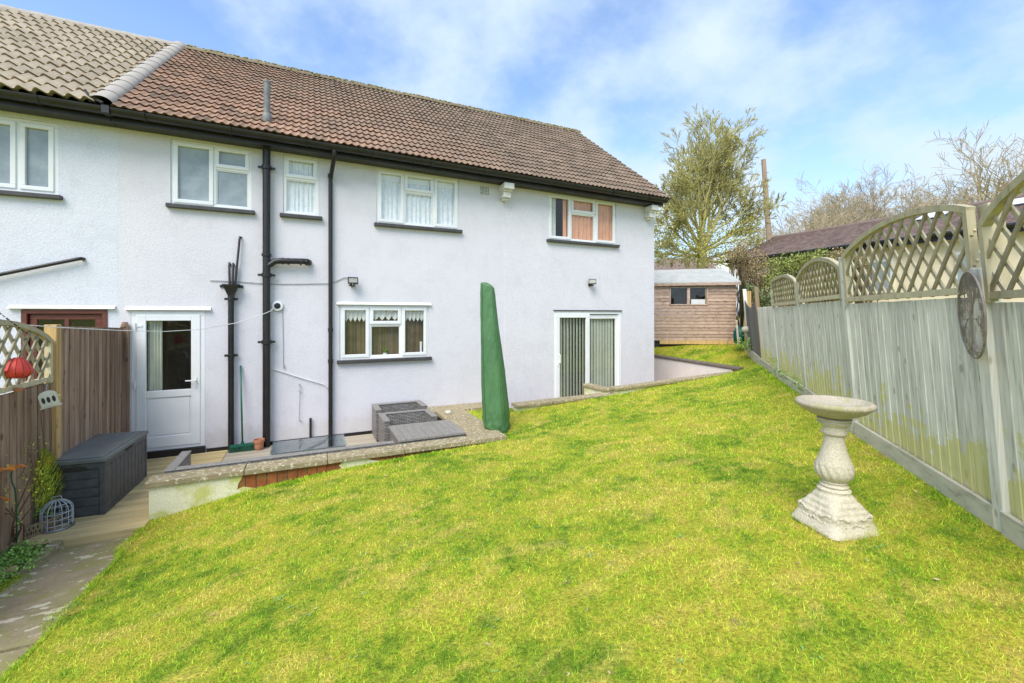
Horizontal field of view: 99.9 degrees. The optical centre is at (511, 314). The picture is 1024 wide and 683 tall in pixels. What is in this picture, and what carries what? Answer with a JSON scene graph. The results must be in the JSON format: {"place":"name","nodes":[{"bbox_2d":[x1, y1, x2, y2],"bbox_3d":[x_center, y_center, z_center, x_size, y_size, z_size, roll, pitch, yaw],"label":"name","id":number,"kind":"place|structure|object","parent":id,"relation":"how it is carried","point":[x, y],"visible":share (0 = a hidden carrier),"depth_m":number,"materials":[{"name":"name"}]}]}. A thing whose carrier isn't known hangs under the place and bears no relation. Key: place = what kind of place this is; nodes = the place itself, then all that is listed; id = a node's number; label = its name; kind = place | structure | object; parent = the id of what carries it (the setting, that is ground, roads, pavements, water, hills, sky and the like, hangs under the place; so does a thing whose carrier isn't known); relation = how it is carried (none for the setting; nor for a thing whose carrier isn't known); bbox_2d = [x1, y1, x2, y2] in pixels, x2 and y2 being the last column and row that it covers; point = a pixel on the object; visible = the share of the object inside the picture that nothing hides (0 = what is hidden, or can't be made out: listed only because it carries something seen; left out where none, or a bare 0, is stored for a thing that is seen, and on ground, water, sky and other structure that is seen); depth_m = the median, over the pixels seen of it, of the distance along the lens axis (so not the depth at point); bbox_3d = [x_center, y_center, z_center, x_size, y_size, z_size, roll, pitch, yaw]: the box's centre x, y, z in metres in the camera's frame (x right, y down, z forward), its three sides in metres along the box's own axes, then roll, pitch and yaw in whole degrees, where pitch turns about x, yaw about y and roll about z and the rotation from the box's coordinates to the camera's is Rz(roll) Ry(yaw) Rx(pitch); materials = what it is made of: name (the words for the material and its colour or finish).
{"place":"outdoors","nodes":[
{"label":"outdoors","id":0,"kind":"place"},
{"bbox_2d":[0,543,48,577],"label":"bed soil","id":1,"kind":"structure","parent":0,"point":[43,546],"depth_m":3.79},
{"bbox_2d":[0,537,130,678],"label":"path","id":2,"kind":"structure","parent":0,"point":[62,578],"depth_m":3.25,"materials":[{"name":"concrete"}]},
{"bbox_2d":[222,434,376,460],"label":"patio floor","id":3,"kind":"structure","parent":0,"point":[356,440],"depth_m":6.76,"materials":[{"name":"beige stone"}]},
{"bbox_2d":[228,365,254,452],"bbox_3d":[-4.229,1.459,6.754,0.373,1.317,0.239,0,0,-25],"label":"broom","id":4,"kind":"object","parent":3,"relation":"on","point":[243,446],"visible":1,"depth_m":6.70,"materials":[{"name":"green plastic"}]},
{"bbox_2d":[253,438,264,450],"bbox_3d":[-3.982,2.038,6.769,0.156,0.165,0.156,0,0,-25],"label":"flower pot","id":5,"kind":"object","parent":3,"relation":"on","point":[258,444],"visible":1,"depth_m":6.72,"materials":[{"name":"ceramic"}]},
{"bbox_2d":[164,441,393,473],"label":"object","id":6,"kind":"object","parent":3,"relation":"on","point":[181,461],"visible":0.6,"depth_m":5.18,"materials":[{"name":"grey paint"}]},
{"bbox_2d":[270,436,346,454],"bbox_3d":[-2.668,1.906,5.669,0.880,0.428,0.550,0,0,-25],"label":"rattan table","id":7,"kind":"object","parent":3,"relation":"on","point":[301,446],"visible":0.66,"depth_m":5.79,"materials":[{"name":"grey paint"}]},
{"bbox_2d":[371,400,427,441],"bbox_3d":[-1.987,1.850,7.580,0.876,0.540,0.546,0,0,-25],"label":"rattan armchair","id":8,"kind":"object","parent":3,"relation":"on","point":[377,408],"visible":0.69,"depth_m":7.66,"materials":[{"name":"grey wicker"}]},
{"bbox_2d":[378,409,437,441],"bbox_3d":[-1.703,1.870,7.012,0.846,0.500,0.596,0,0,-25],"label":"rattan armchair","id":9,"kind":"object","parent":3,"relation":"on","point":[386,419],"visible":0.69,"depth_m":7.13,"materials":[{"name":"grey wicker"}]},
{"bbox_2d":[388,420,465,444],"bbox_3d":[-1.269,1.886,6.350,0.951,0.408,0.828,0,0,-25],"label":"rattan ottoman","id":10,"kind":"object","parent":3,"relation":"on","point":[419,432],"visible":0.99,"depth_m":6.21,"materials":[{"name":"grey wicker"}]},
{"bbox_2d":[58,386,940,674],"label":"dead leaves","id":11,"kind":"object","parent":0,"point":[530,490],"visible":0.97,"depth_m":2.50,"materials":[{"name":"brown plant"}]},
{"bbox_2d":[0,327,1023,682],"bbox_3d":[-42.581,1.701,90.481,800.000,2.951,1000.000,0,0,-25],"label":"lawn ground","id":12,"kind":"structure","parent":0,"point":[570,597],"depth_m":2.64,"materials":[{"name":"green plant"}]},
{"bbox_2d":[0,565,16,576],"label":"timber edging","id":13,"kind":"object","parent":12,"relation":"on","point":[9,569],"visible":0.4,"depth_m":3.53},
{"bbox_2d":[0,507,52,586],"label":"ground cover","id":14,"kind":"object","parent":12,"relation":"on","point":[19,552],"visible":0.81,"depth_m":3.72,"materials":[{"name":"green plant"}]},
{"bbox_2d":[0,464,26,542],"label":"flower ornament","id":15,"kind":"object","parent":14,"relation":"on","point":[11,468],"visible":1,"depth_m":3.77,"materials":[{"name":"orange metal"}]},
{"bbox_2d":[4,395,59,544],"bbox_3d":[-4.497,1.418,4.042,0.433,1.244,0.654,0,0,-25],"label":"rose bush","id":16,"kind":"object","parent":14,"relation":"on","point":[13,535],"visible":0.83,"depth_m":3.90,"materials":[{"name":"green plant"}]},
{"bbox_2d":[14,540,63,575],"bbox_3d":[-4.162,2.201,3.794,0.118,0.198,0.514,0,0,-23],"label":"kerb stone","id":17,"kind":"object","parent":12,"relation":"on","point":[56,546],"visible":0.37,"depth_m":3.84,"materials":[{"name":"concrete"}]},
{"bbox_2d":[30,446,65,511],"bbox_3d":[-4.782,1.734,4.308,0.474,0.893,0.465,0,0,-25],"label":"conifer shrub","id":18,"kind":"object","parent":12,"relation":"on","point":[49,481],"visible":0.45,"depth_m":4.28,"materials":[{"name":"green plant"}]},
{"bbox_2d":[0,320,129,555],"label":"timber fence","id":19,"kind":"object","parent":12,"relation":"on","point":[86,376],"visible":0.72,"depth_m":4.50,"materials":[{"name":"brown wood"}]},
{"bbox_2d":[38,383,61,409],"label":"bird house","id":20,"kind":"structure","parent":19,"relation":"hanging from","point":[48,399],"depth_m":4.09,"materials":[{"name":"beige ceramic"}]},
{"bbox_2d":[0,4,184,394],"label":"house","id":21,"kind":"structure","parent":12,"relation":"on","point":[59,197],"depth_m":6.01,"materials":[{"name":"white paint"}]},
{"bbox_2d":[0,116,62,199],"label":"window","id":22,"kind":"structure","parent":21,"relation":"in","point":[28,148],"depth_m":5.84,"materials":[{"name":"white plastic"}]},
{"bbox_2d":[30,314,101,386],"bbox_3d":[-6.227,1.009,6.024,0.752,2.041,0.045,0,0,-25],"label":"door","id":23,"kind":"structure","parent":21,"relation":"in","point":[34,318],"depth_m":5.96,"materials":[{"name":"red wood"}]},
{"bbox_2d":[16,450,227,547],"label":"deck","id":24,"kind":"structure","parent":12,"relation":"on","point":[126,515],"depth_m":4.46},
{"bbox_2d":[23,515,60,540],"bbox_3d":[-4.651,2.076,4.029,0.194,0.152,0.604,0,0,43],"label":"planter","id":25,"kind":"object","parent":24,"relation":"on","point":[32,530],"visible":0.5,"depth_m":4.15,"materials":[{"name":"beige wood"}]},
{"bbox_2d":[39,496,74,533],"bbox_3d":[-4.529,1.963,4.280,0.254,0.322,0.254,0,0,-25],"label":"wire cloche","id":26,"kind":"object","parent":24,"relation":"on","point":[62,521],"visible":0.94,"depth_m":4.25,"materials":[{"name":"grey metal"}]},
{"bbox_2d":[47,430,147,520],"bbox_3d":[-4.834,1.813,4.998,0.659,0.614,1.250,0,0,-25],"label":"storage box","id":27,"kind":"object","parent":24,"relation":"on","point":[104,473],"visible":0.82,"depth_m":4.64,"materials":[{"name":"grey plastic"}]},
{"bbox_2d":[145,402,506,519],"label":"garden wall","id":28,"kind":"structure","parent":12,"relation":"on","point":[172,493],"depth_m":4.99,"materials":[{"name":"beige concrete"}]},
{"bbox_2d":[84,44,671,458],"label":"house","id":29,"kind":"structure","parent":12,"relation":"on","point":[344,232],"depth_m":7.68,"materials":[{"name":"white paint"}]},
{"bbox_2d":[0,311,269,331],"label":"washing line","id":30,"kind":"object","parent":29,"relation":"attached to","point":[135,330],"visible":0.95,"depth_m":5.30,"materials":[{"name":"white plastic"}]},
{"bbox_2d":[134,315,199,448],"bbox_3d":[-5.176,0.987,6.479,0.796,1.975,0.177,0,0,-25],"label":"door","id":31,"kind":"structure","parent":29,"relation":"in","point":[170,417],"depth_m":6.47,"materials":[{"name":"white plastic"}]},
{"bbox_2d":[165,139,254,214],"bbox_3d":[-4.670,-2.136,6.708,1.144,1.044,0.165,0,0,-25],"label":"window","id":32,"kind":"structure","parent":29,"relation":"in","point":[204,177],"depth_m":6.70,"materials":[{"name":"white plastic"}]},
{"bbox_2d":[280,155,321,220],"bbox_3d":[-3.544,-2.139,7.238,0.638,1.048,0.167,0,0,-25],"label":"window","id":33,"kind":"structure","parent":29,"relation":"in","point":[300,174],"depth_m":7.28,"materials":[{"name":"white plastic"}]},
{"bbox_2d":[336,302,431,363],"bbox_3d":[-2.309,0.357,7.852,1.669,1.257,0.225,0,0,-25],"label":"window","id":34,"kind":"structure","parent":29,"relation":"in","point":[367,314],"depth_m":7.87,"materials":[{"name":"white plastic"}]},
{"bbox_2d":[374,168,462,232],"bbox_3d":[-1.741,-2.128,8.089,1.648,1.060,0.170,0,0,-25],"label":"window","id":35,"kind":"structure","parent":29,"relation":"in","point":[404,200],"depth_m":8.11,"materials":[{"name":"white plastic"}]},
{"bbox_2d":[546,193,619,247],"bbox_3d":[1.601,-2.101,9.659,1.922,1.064,0.181,0,0,-25],"label":"window","id":36,"kind":"structure","parent":29,"relation":"in","point":[591,222],"depth_m":9.72,"materials":[{"name":"white plastic"}]},
{"bbox_2d":[553,310,621,397],"bbox_3d":[1.718,0.985,9.737,1.856,2.190,0.204,0,0,-25],"label":"patio door","id":37,"kind":"structure","parent":29,"relation":"in","point":[601,323],"depth_m":9.75,"materials":[{"name":"white plastic"}]},
{"bbox_2d":[480,282,509,432],"bbox_3d":[-0.263,0.675,6.629,0.433,2.359,0.366,0,0,14],"label":"garden umbrella","id":38,"kind":"object","parent":12,"relation":"on","point":[495,409],"visible":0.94,"depth_m":6.51,"materials":[{"name":"green fabric"}]},
{"bbox_2d":[122,386,956,677],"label":"lawn weeds","id":39,"kind":"object","parent":12,"relation":"on","point":[802,647],"visible":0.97,"depth_m":2.83,"materials":[{"name":"green plant"}]},
{"bbox_2d":[511,393,614,410],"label":"garden wall","id":40,"kind":"structure","parent":12,"relation":"on","point":[522,405],"depth_m":8.02,"materials":[{"name":"concrete"}]},
{"bbox_2d":[582,371,730,394],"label":"garden wall","id":41,"kind":"structure","parent":12,"relation":"on","point":[590,388],"depth_m":8.95,"materials":[{"name":"concrete"}]},
{"bbox_2d":[654,252,737,301],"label":"house","id":42,"kind":"structure","parent":12,"relation":"on","point":[682,266],"depth_m":30.37,"materials":[{"name":"brown brick"}]},
{"bbox_2d":[654,268,740,346],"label":"garden shed","id":43,"kind":"structure","parent":12,"relation":"on","point":[677,314],"depth_m":12.92,"materials":[{"name":"brown wood"}]},
{"bbox_2d":[669,286,707,304],"bbox_3d":[5.299,-0.573,12.918,1.108,0.561,0.045,0,0,5],"label":"window","id":44,"kind":"structure","parent":43,"relation":"in","point":[688,288],"depth_m":12.90,"materials":[{"name":"white wood"}]},
{"bbox_2d":[691,299,704,303],"bbox_3d":[5.606,-0.393,12.958,0.404,0.160,0.030,0,0,5],"label":"carton","id":45,"kind":"object","parent":43,"relation":"in","point":[697,301],"visible":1,"depth_m":12.94,"materials":[{"name":"white cardboard"}]},
{"bbox_2d":[654,354,744,380],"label":"patio","id":46,"kind":"structure","parent":12,"relation":"on","point":[667,367],"depth_m":11.65,"materials":[{"name":"pink paint"}]},
{"bbox_2d":[654,103,790,327],"bbox_3d":[8.447,-4.595,19.073,7.088,10.391,5.733,0,0,-9],"label":"tree","id":47,"kind":"object","parent":12,"relation":"on","point":[685,186],"visible":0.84,"depth_m":18.55,"materials":[{"name":"green plant"}]},
{"bbox_2d":[736,320,738,343],"bbox_3d":[5.781,0.434,11.025,0.052,0.620,0.197,0,0,10],"label":"stake","id":48,"kind":"object","parent":12,"relation":"on","point":[737,330],"visible":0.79,"depth_m":11.02,"materials":[{"name":"white wood"}]},
{"bbox_2d":[732,337,753,351],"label":"weeds","id":49,"kind":"object","parent":12,"relation":"on","point":[744,344],"visible":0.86,"depth_m":10.57,"materials":[{"name":"green plant"}]},
{"bbox_2d":[740,280,750,352],"bbox_3d":[7.065,-0.020,13.055,0.153,2.040,4.465,0,0,27],"label":"garden fence","id":50,"kind":"object","parent":12,"relation":"on","point":[743,285],"visible":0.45,"depth_m":12.78,"materials":[{"name":"brown wood"}]},
{"bbox_2d":[726,241,770,325],"bbox_3d":[8.020,-0.879,14.531,1.954,3.374,1.103,0,0,-9],"label":"hedge shrub","id":51,"kind":"object","parent":12,"relation":"on","point":[741,270],"visible":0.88,"depth_m":14.47,"materials":[{"name":"green plant"}]},
{"bbox_2d":[747,284,783,306],"bbox_3d":[7.676,-0.077,13.123,1.399,1.776,0.842,0,0,-5],"label":"hedge shrub","id":52,"kind":"object","parent":12,"relation":"on","point":[764,298],"visible":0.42,"depth_m":13.02,"materials":[{"name":"green plant"}]},
{"bbox_2d":[761,159,771,251],"bbox_3d":[13.125,-3.678,21.983,0.830,8.570,0.297,0,0,-4],"label":"telegraph pole","id":53,"kind":"object","parent":12,"relation":"on","point":[766,194],"visible":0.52,"depth_m":21.91,"materials":[{"name":"brown wood"}]},
{"bbox_2d":[738,210,802,246],"bbox_3d":[22.287,-4.039,36.814,9.203,9.085,8.216,0,0,-25],"label":"tree","id":54,"kind":"object","parent":12,"relation":"on","point":[786,220],"visible":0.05,"depth_m":35.50,"materials":[{"name":"brown plant"}]},
{"bbox_2d":[763,358,804,393],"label":"ivy sprigs","id":55,"kind":"object","parent":12,"relation":"on","point":[780,370],"visible":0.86,"depth_m":6.80,"materials":[{"name":"green plant"}]},
{"bbox_2d":[764,207,857,241],"bbox_3d":[23.097,-3.895,33.620,8.290,8.813,10.102,0,0,-25],"label":"tree","id":56,"kind":"object","parent":12,"relation":"on","point":[822,217],"visible":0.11,"depth_m":32.35,"materials":[{"name":"brown plant"}]},
{"bbox_2d":[759,247,864,305],"bbox_3d":[9.896,-0.751,14.050,3.377,3.122,1.386,0,0,3],"label":"hedge shrub","id":57,"kind":"object","parent":12,"relation":"on","point":[786,266],"visible":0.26,"depth_m":14.08,"materials":[{"name":"green plant"}]},
{"bbox_2d":[791,395,879,541],"bbox_3d":[2.135,0.986,2.850,0.437,0.838,0.438,0,0,-25],"label":"bird bath","id":58,"kind":"object","parent":12,"relation":"on","point":[830,507],"visible":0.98,"depth_m":2.77,"materials":[{"name":"white stone"}]},
{"bbox_2d":[786,186,897,231],"bbox_3d":[28.083,-5.146,36.218,8.475,11.308,8.423,0,0,-41],"label":"tree","id":59,"kind":"object","parent":12,"relation":"on","point":[839,213],"visible":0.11,"depth_m":35.52,"materials":[{"name":"brown plant"}]},
{"bbox_2d":[825,247,877,303],"bbox_3d":[10.700,-0.703,13.696,1.490,3.017,1.045,0,0,6],"label":"hedge shrub","id":60,"kind":"object","parent":12,"relation":"on","point":[840,253],"visible":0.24,"depth_m":13.56,"materials":[{"name":"green plant"}]},
{"bbox_2d":[813,182,893,224],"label":"tree","id":61,"kind":"object","parent":12,"relation":"on","point":[856,204],"visible":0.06,"depth_m":42.06,"materials":[{"name":"brown plant"}]},
{"bbox_2d":[789,177,920,231],"bbox_3d":[33.503,-6.464,41.752,14.730,13.953,10.455,0,0,-25],"label":"tree","id":62,"kind":"object","parent":12,"relation":"on","point":[844,201],"visible":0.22,"depth_m":39.79,"materials":[{"name":"brown plant"}]},
{"bbox_2d":[765,160,969,235],"bbox_3d":[29.988,-7.205,37.553,14.809,15.432,12.580,0,0,37],"label":"tree","id":63,"kind":"object","parent":12,"relation":"on","point":[860,199],"visible":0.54,"depth_m":36.47,"materials":[{"name":"brown plant"}]},
{"bbox_2d":[725,194,1023,321],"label":"bungalow","id":64,"kind":"object","parent":12,"relation":"on","point":[844,236],"visible":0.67,"depth_m":13.52,"materials":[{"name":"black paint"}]},
{"bbox_2d":[859,258,893,292],"bbox_3d":[11.592,-1.225,13.689,0.064,1.050,0.900,0,0,-25],"label":"window","id":65,"kind":"structure","parent":64,"relation":"in","point":[889,273],"depth_m":13.51,"materials":[{"name":"glass"}]},
{"bbox_2d":[915,211,948,220],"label":"roof window","id":66,"kind":"structure","parent":64,"relation":"in","point":[931,215],"depth_m":13.87,"materials":[{"name":"grey paint"}]},
{"bbox_2d":[955,250,980,287],"bbox_3d":[12.592,-1.225,11.562,0.064,1.050,1.000,0,0,-25],"label":"window","id":67,"kind":"structure","parent":64,"relation":"in","point":[959,274],"depth_m":11.89,"materials":[{"name":"glass"}]},
{"bbox_2d":[1012,197,1023,205],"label":"roof window","id":68,"kind":"structure","parent":64,"relation":"in","point":[1018,201],"depth_m":12.10,"materials":[{"name":"glass"}]},
{"bbox_2d":[742,171,1023,549],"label":"garden fence","id":69,"kind":"object","parent":12,"relation":"on","point":[946,417],"visible":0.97,"depth_m":3.26,"materials":[{"name":"grey wood"}]},
{"bbox_2d":[741,326,748,332],"bbox_3d":[5.932,0.373,10.900,0.210,0.170,0.210,0,0,-25],"label":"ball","id":70,"kind":"object","parent":69,"relation":"attached to","point":[744,329],"visible":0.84,"depth_m":10.84,"materials":[{"name":"white plastic"}]},
{"bbox_2d":[957,271,986,358],"bbox_3d":[2.871,0.000,2.690,0.051,0.550,0.552,0,0,35],"label":"wall art","id":71,"kind":"object","parent":69,"relation":"attached to","point":[970,278],"depth_m":2.67,"materials":[{"name":"metal"}]},
{"bbox_2d":[811,180,960,221],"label":"tree","id":72,"kind":"object","parent":12,"relation":"on","point":[915,197],"visible":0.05,"depth_m":41.94,"materials":[{"name":"brown plant"}]},
{"bbox_2d":[853,190,972,222],"bbox_3d":[36.225,-5.535,39.423,9.068,12.088,12.976,0,0,-25],"label":"tree","id":73,"kind":"object","parent":12,"relation":"on","point":[912,206],"visible":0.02,"depth_m":38.27,"materials":[{"name":"brown plant"}]},
{"bbox_2d":[917,182,982,207],"bbox_3d":[36.676,-5.287,36.412,12.558,12.408,8.777,0,0,33],"label":"tree","id":74,"kind":"object","parent":12,"relation":"on","point":[947,199],"depth_m":36.89,"materials":[{"name":"brown plant"}]},
{"bbox_2d":[900,116,1023,210],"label":"tree","id":75,"kind":"object","parent":12,"relation":"on","point":[998,187],"visible":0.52,"depth_m":29.22,"materials":[{"name":"brown plant"}]},
{"bbox_2d":[904,163,1023,205],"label":"tree","id":76,"kind":"object","parent":12,"relation":"on","point":[954,194],"visible":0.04,"depth_m":38.45,"materials":[{"name":"brown plant"}]},
{"bbox_2d":[954,150,1022,202],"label":"tree","id":77,"kind":"object","parent":12,"relation":"on","point":[992,181],"visible":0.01,"depth_m":34.04,"materials":[{"name":"brown plant"}]},
{"bbox_2d":[0,0,1023,308],"label":"sky","id":78,"kind":"structure","parent":0,"point":[835,86],"materials":[{"name":"blue"}]},
{"bbox_3d":[-4.522,0.858,3.518,0.166,2.483,0.016,0,0,-25],"label":"garden hook","id":79,"kind":"object","parent":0,"visible":0},
{"bbox_2d":[0,313,33,391],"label":"lantern","id":80,"kind":"object","parent":79,"relation":"hanging from","point":[18,367],"visible":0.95,"depth_m":3.86,"materials":[{"name":"red fabric"}]},
{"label":"plank","id":81,"kind":"object","parent":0,"visible":0},
{"bbox_2d":[733,326,743,343],"bbox_3d":[6.042,0.522,11.408,0.347,0.470,0.354,0,0,-25],"label":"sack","id":82,"kind":"object","parent":81,"relation":"on","point":[741,334],"visible":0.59,"depth_m":11.31,"materials":[{"name":"teal plastic"}]}
]}

